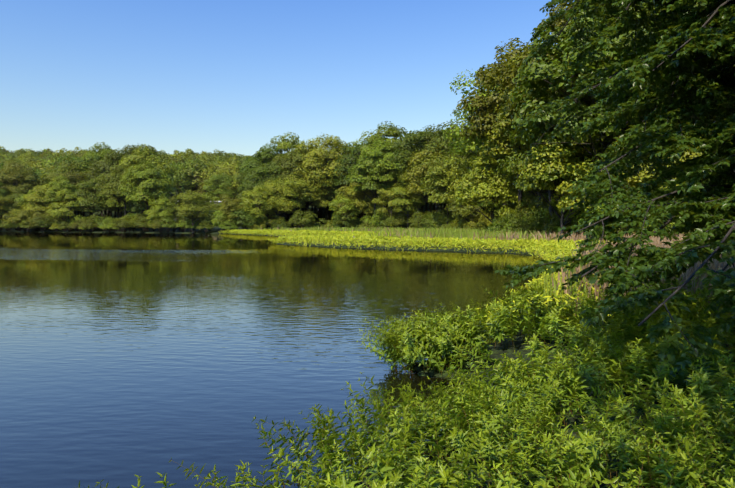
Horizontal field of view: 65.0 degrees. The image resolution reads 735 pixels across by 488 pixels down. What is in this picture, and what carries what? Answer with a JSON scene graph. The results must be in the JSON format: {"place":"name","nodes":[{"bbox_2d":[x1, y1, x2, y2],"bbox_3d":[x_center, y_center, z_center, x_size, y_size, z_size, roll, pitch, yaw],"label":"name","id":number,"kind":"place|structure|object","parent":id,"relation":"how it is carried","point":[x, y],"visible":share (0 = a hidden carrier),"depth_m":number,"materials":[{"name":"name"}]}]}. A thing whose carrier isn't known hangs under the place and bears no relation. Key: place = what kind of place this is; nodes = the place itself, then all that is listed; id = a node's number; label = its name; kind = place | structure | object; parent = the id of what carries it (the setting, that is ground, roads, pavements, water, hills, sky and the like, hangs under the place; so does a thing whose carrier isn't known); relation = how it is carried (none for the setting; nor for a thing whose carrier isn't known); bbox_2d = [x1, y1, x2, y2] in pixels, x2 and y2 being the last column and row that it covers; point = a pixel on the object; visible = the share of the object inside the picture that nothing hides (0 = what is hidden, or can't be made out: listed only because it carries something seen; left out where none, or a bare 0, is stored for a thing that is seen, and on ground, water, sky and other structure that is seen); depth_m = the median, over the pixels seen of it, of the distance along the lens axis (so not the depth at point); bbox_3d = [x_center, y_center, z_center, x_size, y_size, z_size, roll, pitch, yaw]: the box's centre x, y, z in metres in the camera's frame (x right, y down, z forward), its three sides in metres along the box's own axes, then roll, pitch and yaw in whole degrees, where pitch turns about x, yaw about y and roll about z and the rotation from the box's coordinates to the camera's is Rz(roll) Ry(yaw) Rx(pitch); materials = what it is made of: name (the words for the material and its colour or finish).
{"place":"outdoors","nodes":[
{"label":"outdoors","id":0,"kind":"place"},
{"bbox_2d":[0,232,547,487],"bbox_3d":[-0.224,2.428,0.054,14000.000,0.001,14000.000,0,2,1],"label":"water surface","id":1,"kind":"object","parent":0,"point":[125,358],"visible":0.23,"depth_m":11.67,"materials":[{"name":"blue liquid"}]},
{"bbox_2d":[0,0,573,155],"label":"sky","id":2,"kind":"structure","parent":0,"point":[229,76],"materials":[{"name":"blue"}]},
{"bbox_2d":[0,189,734,487],"bbox_3d":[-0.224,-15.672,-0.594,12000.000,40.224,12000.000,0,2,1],"label":"ground","id":3,"kind":"structure","parent":0,"point":[518,345],"depth_m":9.41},
{"bbox_2d":[0,193,13,214],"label":"tree","id":4,"kind":"object","parent":3,"relation":"on","point":[5,207],"visible":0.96,"depth_m":164.83,"materials":[{"name":"green plant"}]},
{"bbox_2d":[1,208,31,230],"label":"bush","id":5,"kind":"object","parent":3,"relation":"on","point":[15,219],"visible":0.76,"depth_m":159.88,"materials":[{"name":"green plant"}]},
{"bbox_2d":[2,190,32,230],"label":"tree","id":6,"kind":"object","parent":3,"relation":"on","point":[14,195],"visible":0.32,"depth_m":169.67,"materials":[{"name":"green plant"}]},
{"bbox_2d":[0,159,37,229],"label":"tree","id":7,"kind":"object","parent":3,"relation":"on","point":[11,170],"visible":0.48,"depth_m":178.35,"materials":[{"name":"green plant"}]},
{"bbox_2d":[7,169,44,230],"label":"tree","id":8,"kind":"object","parent":3,"relation":"on","point":[27,176],"visible":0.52,"depth_m":175.12,"materials":[{"name":"green plant"}]},
{"bbox_2d":[15,189,45,230],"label":"tree","id":9,"kind":"object","parent":3,"relation":"on","point":[21,198],"visible":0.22,"depth_m":165.91,"materials":[{"name":"green plant"}]},
{"bbox_2d":[26,212,52,230],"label":"bush","id":10,"kind":"object","parent":3,"relation":"on","point":[41,215],"visible":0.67,"depth_m":157.06,"materials":[{"name":"green plant"}]},
{"bbox_2d":[21,191,58,230],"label":"tree","id":11,"kind":"object","parent":3,"relation":"on","point":[31,208],"visible":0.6,"depth_m":162.53,"materials":[{"name":"green plant"}]},
{"bbox_2d":[30,216,53,231],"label":"bush","id":12,"kind":"object","parent":3,"relation":"on","point":[43,223],"visible":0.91,"depth_m":156.41,"materials":[{"name":"green plant"}]},
{"bbox_2d":[30,178,74,211],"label":"tree","id":13,"kind":"object","parent":3,"relation":"on","point":[44,188],"visible":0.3,"depth_m":163.03,"materials":[{"name":"green plant"}]},
{"bbox_2d":[44,175,81,203],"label":"tree","id":14,"kind":"object","parent":3,"relation":"on","point":[62,184],"visible":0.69,"depth_m":161.09,"materials":[{"name":"green plant"}]},
{"bbox_2d":[39,157,89,229],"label":"tree","id":15,"kind":"object","parent":3,"relation":"on","point":[49,176],"visible":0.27,"depth_m":174.50,"materials":[{"name":"green plant"}]},
{"bbox_2d":[46,188,87,230],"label":"tree","id":16,"kind":"object","parent":3,"relation":"on","point":[61,209],"visible":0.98,"depth_m":156.38,"materials":[{"name":"green plant"}]},
{"bbox_2d":[52,155,90,216],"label":"tree","id":17,"kind":"object","parent":3,"relation":"on","point":[78,159],"visible":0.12,"depth_m":178.26,"materials":[{"name":"green plant"}]},
{"bbox_2d":[54,168,91,230],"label":"tree","id":18,"kind":"object","parent":3,"relation":"on","point":[71,178],"visible":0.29,"depth_m":167.01,"materials":[{"name":"green plant"}]},
{"bbox_2d":[66,176,112,230],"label":"tree","id":19,"kind":"object","parent":3,"relation":"on","point":[93,198],"visible":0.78,"depth_m":160.13,"materials":[{"name":"green plant"}]},
{"bbox_2d":[72,148,110,216],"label":"tree","id":20,"kind":"object","parent":3,"relation":"on","point":[93,156],"visible":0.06,"depth_m":178.12,"materials":[{"name":"green plant"}]},
{"bbox_2d":[76,159,109,229],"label":"tree","id":21,"kind":"object","parent":3,"relation":"on","point":[97,161],"visible":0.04,"depth_m":170.42,"materials":[{"name":"green plant"}]},
{"bbox_2d":[83,142,119,165],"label":"tree","id":22,"kind":"object","parent":3,"relation":"on","point":[97,147],"visible":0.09,"depth_m":192.88,"materials":[{"name":"green plant"}]},
{"bbox_2d":[84,151,130,230],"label":"tree","id":23,"kind":"object","parent":3,"relation":"on","point":[115,158],"visible":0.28,"depth_m":164.78,"materials":[{"name":"green plant"}]},
{"bbox_2d":[98,190,133,230],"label":"tree","id":24,"kind":"object","parent":3,"relation":"on","point":[109,203],"visible":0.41,"depth_m":162.37,"materials":[{"name":"green plant"}]},
{"bbox_2d":[95,163,144,231],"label":"tree","id":25,"kind":"object","parent":3,"relation":"on","point":[113,183],"visible":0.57,"depth_m":152.35,"materials":[{"name":"green plant"}]},
{"bbox_2d":[116,216,138,231],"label":"bush","id":26,"kind":"object","parent":3,"relation":"on","point":[130,221],"visible":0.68,"depth_m":148.43,"materials":[{"name":"green plant"}]},
{"bbox_2d":[110,144,154,229],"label":"tree","id":27,"kind":"object","parent":3,"relation":"on","point":[131,152],"visible":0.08,"depth_m":173.66,"materials":[{"name":"green plant"}]},
{"bbox_2d":[123,188,162,231],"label":"tree","id":28,"kind":"object","parent":3,"relation":"on","point":[136,206],"visible":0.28,"depth_m":153.18,"materials":[{"name":"green plant"}]},
{"bbox_2d":[115,144,177,210],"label":"tree","id":29,"kind":"object","parent":3,"relation":"on","point":[140,156],"visible":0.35,"depth_m":161.22,"materials":[{"name":"green plant"}]},
{"bbox_2d":[118,160,175,231],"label":"tree","id":30,"kind":"object","parent":3,"relation":"on","point":[158,183],"visible":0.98,"depth_m":148.82,"materials":[{"name":"green plant"}]},
{"bbox_2d":[143,196,175,231],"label":"tree","id":31,"kind":"object","parent":3,"relation":"on","point":[156,210],"visible":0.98,"depth_m":145.20,"materials":[{"name":"green plant"}]},
{"bbox_2d":[156,217,178,232],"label":"bush","id":32,"kind":"object","parent":3,"relation":"on","point":[169,226],"visible":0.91,"depth_m":143.23,"materials":[{"name":"green plant"}]},
{"bbox_2d":[169,171,191,196],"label":"tree","id":33,"kind":"object","parent":3,"relation":"on","point":[183,187],"visible":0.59,"depth_m":223.55,"materials":[{"name":"green plant"}]},
{"bbox_2d":[166,192,196,217],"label":"tree","id":34,"kind":"object","parent":3,"relation":"on","point":[174,199],"visible":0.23,"depth_m":149.41,"materials":[{"name":"green plant"}]},
{"bbox_2d":[174,190,212,232],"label":"tree","id":35,"kind":"object","parent":3,"relation":"on","point":[192,209],"visible":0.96,"depth_m":139.64,"materials":[{"name":"green plant"}]},
{"bbox_2d":[176,161,213,193],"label":"tree","id":36,"kind":"object","parent":3,"relation":"on","point":[189,172],"visible":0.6,"depth_m":230.25,"materials":[{"name":"green plant"}]},
{"bbox_2d":[194,209,218,231],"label":"bush","id":37,"kind":"object","parent":3,"relation":"on","point":[203,219],"visible":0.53,"depth_m":141.11,"materials":[{"name":"green plant"}]},
{"bbox_2d":[194,171,218,193],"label":"tree","id":38,"kind":"object","parent":3,"relation":"on","point":[200,191],"visible":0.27,"depth_m":224.79,"materials":[{"name":"green plant"}]},
{"bbox_2d":[193,192,225,229],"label":"tree","id":39,"kind":"object","parent":3,"relation":"on","point":[212,200],"visible":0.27,"depth_m":155.26,"materials":[{"name":"green plant"}]},
{"bbox_2d":[203,172,237,200],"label":"tree","id":40,"kind":"object","parent":3,"relation":"on","point":[212,185],"visible":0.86,"depth_m":201.68,"materials":[{"name":"green plant"}]},
{"bbox_2d":[209,210,239,231],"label":"bush","id":41,"kind":"object","parent":3,"relation":"on","point":[219,217],"visible":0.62,"depth_m":138.21,"materials":[{"name":"green plant"}]},
{"bbox_2d":[213,179,239,200],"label":"tree","id":42,"kind":"object","parent":3,"relation":"on","point":[233,196],"visible":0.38,"depth_m":203.22,"materials":[{"name":"green plant"}]},
{"bbox_2d":[217,194,243,226],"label":"tree","id":43,"kind":"object","parent":3,"relation":"on","point":[231,204],"visible":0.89,"depth_m":138.83,"materials":[{"name":"green plant"}]},
{"bbox_2d":[227,208,263,228],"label":"bush","id":44,"kind":"object","parent":3,"relation":"on","point":[240,213],"visible":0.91,"depth_m":138.78,"materials":[{"name":"green plant"}]},
{"bbox_2d":[235,159,270,228],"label":"tree","id":45,"kind":"object","parent":3,"relation":"on","point":[239,179],"visible":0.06,"depth_m":171.68,"materials":[{"name":"green plant"}]},
{"bbox_2d":[239,184,278,226],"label":"tree","id":46,"kind":"object","parent":3,"relation":"on","point":[250,202],"visible":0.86,"depth_m":140.49,"materials":[{"name":"green plant"}]},
{"bbox_2d":[240,143,282,228],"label":"tree","id":47,"kind":"object","parent":3,"relation":"on","point":[264,155],"visible":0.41,"depth_m":161.25,"materials":[{"name":"green plant"}]},
{"bbox_2d":[240,162,286,228],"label":"tree","id":48,"kind":"object","parent":3,"relation":"on","point":[252,176],"visible":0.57,"depth_m":151.19,"materials":[{"name":"green plant"}]},
{"bbox_2d":[253,180,298,220],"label":"tree","id":49,"kind":"object","parent":3,"relation":"on","point":[273,188],"visible":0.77,"depth_m":142.28,"materials":[{"name":"green plant"}]},
{"bbox_2d":[262,132,312,227],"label":"tree","id":50,"kind":"object","parent":3,"relation":"on","point":[284,144],"visible":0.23,"depth_m":162.40,"materials":[{"name":"green plant"}]},
{"bbox_2d":[272,174,317,227],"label":"tree","id":51,"kind":"object","parent":3,"relation":"on","point":[294,195],"visible":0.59,"depth_m":145.79,"materials":[{"name":"green plant"}]},
{"bbox_2d":[269,150,326,227],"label":"tree","id":52,"kind":"object","parent":3,"relation":"on","point":[289,163],"visible":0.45,"depth_m":152.84,"materials":[{"name":"green plant"}]},
{"bbox_2d":[288,209,316,227],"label":"bush","id":53,"kind":"object","parent":3,"relation":"on","point":[300,220],"visible":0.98,"depth_m":140.40,"materials":[{"name":"green plant"}]},
{"bbox_2d":[280,146,327,227],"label":"tree","id":54,"kind":"object","parent":3,"relation":"on","point":[294,151],"visible":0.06,"depth_m":156.30,"materials":[{"name":"green plant"}]},
{"bbox_2d":[285,166,332,212],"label":"tree","id":55,"kind":"object","parent":3,"relation":"on","point":[319,191],"visible":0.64,"depth_m":148.04,"materials":[{"name":"green plant"}]},
{"bbox_2d":[295,134,357,220],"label":"tree","id":56,"kind":"object","parent":3,"relation":"on","point":[334,144],"visible":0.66,"depth_m":151.84,"materials":[{"name":"green plant"}]},
{"bbox_2d":[316,161,365,200],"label":"tree","id":57,"kind":"object","parent":3,"relation":"on","point":[335,192],"visible":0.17,"depth_m":152.21,"materials":[{"name":"green plant"}]},
{"bbox_2d":[328,194,360,225],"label":"tree","id":58,"kind":"object","parent":3,"relation":"on","point":[352,207],"visible":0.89,"depth_m":136.41,"materials":[{"name":"green plant"}]},
{"bbox_2d":[331,212,358,227],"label":"bush","id":59,"kind":"object","parent":3,"relation":"on","point":[344,219],"visible":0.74,"depth_m":136.91,"materials":[{"name":"green plant"}]},
{"bbox_2d":[330,182,368,216],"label":"tree","id":60,"kind":"object","parent":3,"relation":"on","point":[343,189],"visible":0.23,"depth_m":143.06,"materials":[{"name":"green plant"}]},
{"bbox_2d":[330,143,383,222],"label":"tree","id":61,"kind":"object","parent":3,"relation":"on","point":[352,159],"visible":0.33,"depth_m":147.00,"materials":[{"name":"green plant"}]},
{"bbox_2d":[342,183,381,221],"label":"tree","id":62,"kind":"object","parent":3,"relation":"on","point":[368,206],"visible":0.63,"depth_m":138.71,"materials":[{"name":"green plant"}]},
{"bbox_2d":[346,152,397,213],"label":"tree","id":63,"kind":"object","parent":3,"relation":"on","point":[353,176],"visible":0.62,"depth_m":133.27,"materials":[{"name":"green plant"}]},
{"bbox_2d":[355,137,405,226],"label":"tree","id":64,"kind":"object","parent":3,"relation":"on","point":[370,155],"visible":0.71,"depth_m":131.99,"materials":[{"name":"green plant"}]},
{"bbox_2d":[373,212,397,228],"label":"bush","id":65,"kind":"object","parent":3,"relation":"on","point":[386,224],"visible":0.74,"depth_m":126.69,"materials":[{"name":"green plant"}]},
{"bbox_2d":[359,121,415,213],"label":"tree","id":66,"kind":"object","parent":3,"relation":"on","point":[393,131],"visible":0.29,"depth_m":142.90,"materials":[{"name":"green plant"}]},
{"bbox_2d":[371,207,405,226],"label":"bush","id":67,"kind":"object","parent":3,"relation":"on","point":[380,213],"visible":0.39,"depth_m":127.82,"materials":[{"name":"green plant"}]},
{"bbox_2d":[371,183,408,227],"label":"tree","id":68,"kind":"object","parent":3,"relation":"on","point":[385,195],"visible":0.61,"depth_m":126.00,"materials":[{"name":"green plant"}]},
{"bbox_2d":[391,213,411,227],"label":"bush","id":69,"kind":"object","parent":3,"relation":"on","point":[400,223],"visible":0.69,"depth_m":123.69,"materials":[{"name":"green plant"}]},
{"bbox_2d":[78,268,734,487],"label":"shrubs","id":70,"kind":"object","parent":3,"relation":"on","point":[684,447],"visible":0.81,"depth_m":5.36,"materials":[{"name":"green plant"}]},
{"bbox_2d":[391,185,424,228],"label":"tree","id":71,"kind":"object","parent":3,"relation":"on","point":[412,201],"visible":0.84,"depth_m":118.48,"materials":[{"name":"green plant"}]},
{"bbox_2d":[407,211,430,228],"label":"bush","id":72,"kind":"object","parent":3,"relation":"on","point":[419,216],"visible":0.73,"depth_m":113.51,"materials":[{"name":"green plant"}]},
{"bbox_2d":[388,124,453,227],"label":"tree","id":73,"kind":"object","parent":3,"relation":"on","point":[403,158],"visible":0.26,"depth_m":119.17,"materials":[{"name":"green plant"}]},
{"bbox_2d":[399,137,468,227],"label":"tree","id":74,"kind":"object","parent":3,"relation":"on","point":[416,182],"visible":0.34,"depth_m":112.86,"materials":[{"name":"green plant"}]},
{"bbox_2d":[422,212,445,228],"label":"bush","id":75,"kind":"object","parent":3,"relation":"on","point":[430,225],"visible":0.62,"depth_m":109.68,"materials":[{"name":"green plant"}]},
{"bbox_2d":[406,121,471,210],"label":"tree","id":76,"kind":"object","parent":3,"relation":"on","point":[439,135],"visible":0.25,"depth_m":113.22,"materials":[{"name":"green plant"}]},
{"bbox_2d":[419,151,473,223],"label":"tree","id":77,"kind":"object","parent":3,"relation":"on","point":[435,171],"visible":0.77,"depth_m":102.60,"materials":[{"name":"green plant"}]},
{"bbox_2d":[433,214,460,228],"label":"bush","id":78,"kind":"object","parent":3,"relation":"on","point":[441,224],"visible":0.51,"depth_m":104.54,"materials":[{"name":"green plant"}]},
{"bbox_2d":[446,178,488,221],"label":"tree","id":79,"kind":"object","parent":3,"relation":"on","point":[463,211],"visible":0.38,"depth_m":93.67,"materials":[{"name":"green plant"}]},
{"bbox_2d":[434,145,502,208],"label":"tree","id":80,"kind":"object","parent":3,"relation":"on","point":[459,159],"visible":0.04,"depth_m":105.38,"materials":[{"name":"green plant"}]},
{"bbox_2d":[218,226,734,342],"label":"marsh vegetation","id":81,"kind":"object","parent":3,"relation":"on","point":[428,238],"visible":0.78,"depth_m":51.63,"materials":[{"name":"green plant"}]},
{"bbox_2d":[461,211,491,228],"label":"bush","id":82,"kind":"object","parent":3,"relation":"on","point":[473,222],"visible":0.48,"depth_m":93.02,"materials":[{"name":"green plant"}]},
{"bbox_2d":[442,70,516,204],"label":"tree","id":83,"kind":"object","parent":3,"relation":"on","point":[469,141],"visible":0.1,"depth_m":93.40,"materials":[{"name":"green plant"}]},
{"bbox_2d":[445,154,514,210],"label":"tree","id":84,"kind":"object","parent":3,"relation":"on","point":[464,171],"visible":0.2,"depth_m":98.30,"materials":[{"name":"green plant"}]},
{"bbox_2d":[454,150,526,222],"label":"tree","id":85,"kind":"object","parent":3,"relation":"on","point":[487,194],"visible":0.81,"depth_m":78.86,"materials":[{"name":"green plant"}]},
{"bbox_2d":[457,38,539,210],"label":"tree","id":86,"kind":"object","parent":3,"relation":"on","point":[486,103],"visible":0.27,"depth_m":75.30,"materials":[{"name":"green plant"}]},
{"bbox_2d":[485,214,524,232],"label":"bush","id":87,"kind":"object","parent":3,"relation":"on","point":[497,227],"visible":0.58,"depth_m":70.77,"materials":[{"name":"green plant"}]},
{"bbox_2d":[484,196,541,226],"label":"bush","id":88,"kind":"object","parent":3,"relation":"on","point":[501,211],"visible":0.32,"depth_m":77.74,"materials":[{"name":"green plant"}]},
{"bbox_2d":[502,209,546,235],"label":"bush","id":89,"kind":"object","parent":3,"relation":"on","point":[515,220],"visible":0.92,"depth_m":67.80,"materials":[{"name":"green plant"}]},
{"bbox_2d":[471,81,582,202],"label":"tree","id":90,"kind":"object","parent":3,"relation":"on","point":[489,148],"visible":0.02,"depth_m":80.40,"materials":[{"name":"green plant"}]},
{"bbox_2d":[478,79,595,231],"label":"tree","id":91,"kind":"object","parent":3,"relation":"on","point":[505,146],"visible":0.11,"depth_m":74.55,"materials":[{"name":"green plant"}]},
{"bbox_2d":[492,30,585,232],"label":"tree","id":92,"kind":"object","parent":3,"relation":"on","point":[505,111],"visible":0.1,"depth_m":67.23,"materials":[{"name":"green plant"}]},
{"bbox_2d":[513,193,567,223],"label":"bush","id":93,"kind":"object","parent":3,"relation":"on","point":[543,206],"visible":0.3,"depth_m":74.78,"materials":[{"name":"green plant"}]},
{"bbox_2d":[524,207,560,234],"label":"bush","id":94,"kind":"object","parent":3,"relation":"on","point":[544,213],"visible":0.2,"depth_m":70.86,"materials":[{"name":"green plant"}]},
{"bbox_2d":[486,0,620,236],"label":"tree","id":95,"kind":"object","parent":3,"relation":"on","point":[505,77],"visible":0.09,"depth_m":62.26,"materials":[{"name":"green plant"}]},
{"bbox_2d":[540,211,579,234],"bbox_3d":[21.444,-1.848,63.183,4.542,3.875,5.039,0,2,6],"label":"bush","id":96,"kind":"object","parent":3,"relation":"on","point":[553,222],"visible":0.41,"depth_m":62.82,"materials":[{"name":"green plant"}]},
{"bbox_2d":[496,97,630,233],"bbox_3d":[20.029,-7.376,59.320,13.282,15.314,12.976,1,2,34],"label":"tree","id":97,"kind":"object","parent":3,"relation":"on","point":[515,168],"visible":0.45,"depth_m":56.40,"materials":[{"name":"green plant"}]},
{"bbox_2d":[518,135,615,233],"bbox_3d":[19.665,-5.377,57.023,9.923,11.498,8.757,1,2,18],"label":"tree","id":98,"kind":"object","parent":3,"relation":"on","point":[561,188],"visible":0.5,"depth_m":54.81,"materials":[{"name":"green plant"}]},
{"bbox_2d":[540,0,666,230],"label":"tree","id":99,"kind":"object","parent":3,"relation":"on","point":[586,97],"visible":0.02,"depth_m":57.96,"materials":[{"name":"green plant"}]},
{"bbox_2d":[563,189,648,230],"bbox_3d":[22.551,-2.711,55.725,7.221,6.161,8.010,-1,2,-25],"label":"bush","id":100,"kind":"object","parent":3,"relation":"on","point":[578,216],"visible":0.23,"depth_m":55.74,"materials":[{"name":"green plant"}]},
{"bbox_2d":[495,0,734,386],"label":"oak tree","id":101,"kind":"object","parent":3,"relation":"on","point":[691,44],"visible":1,"depth_m":9.91,"materials":[{"name":"green plant"}]},
{"bbox_2d":[510,2,720,213],"bbox_3d":[23.001,-11.682,55.118,18.558,24.419,17.738,-1,2,-33],"label":"tree","id":102,"kind":"object","parent":3,"relation":"on","point":[541,73],"visible":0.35,"depth_m":52.91,"materials":[{"name":"green plant"}]},
{"bbox_2d":[584,3,725,220],"bbox_3d":[29.658,-11.774,57.190,17.038,24.236,17.030,0,2,-9],"label":"tree","id":103,"kind":"object","parent":3,"relation":"on","point":[595,101],"visible":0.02,"depth_m":57.25,"materials":[{"name":"green plant"}]},
{"bbox_2d":[641,212,683,236],"bbox_3d":[26.191,-1.593,49.587,5.090,4.343,5.647,1,2,30],"label":"bush","id":104,"kind":"object","parent":3,"relation":"on","point":[667,227],"visible":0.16,"depth_m":48.57,"materials":[{"name":"green plant"}]},
{"bbox_2d":[602,134,724,230],"bbox_3d":[25.180,-5.087,48.538,9.969,11.495,9.740,0,2,-9],"label":"tree","id":105,"kind":"object","parent":3,"relation":"on","point":[633,180],"visible":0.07,"depth_m":47.11,"materials":[{"name":"green plant"}]},
{"bbox_2d":[614,0,727,155],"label":"tree","id":106,"kind":"object","parent":3,"relation":"on","point":[625,35],"visible":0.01,"depth_m":48.10,"materials":[{"name":"green plant"}]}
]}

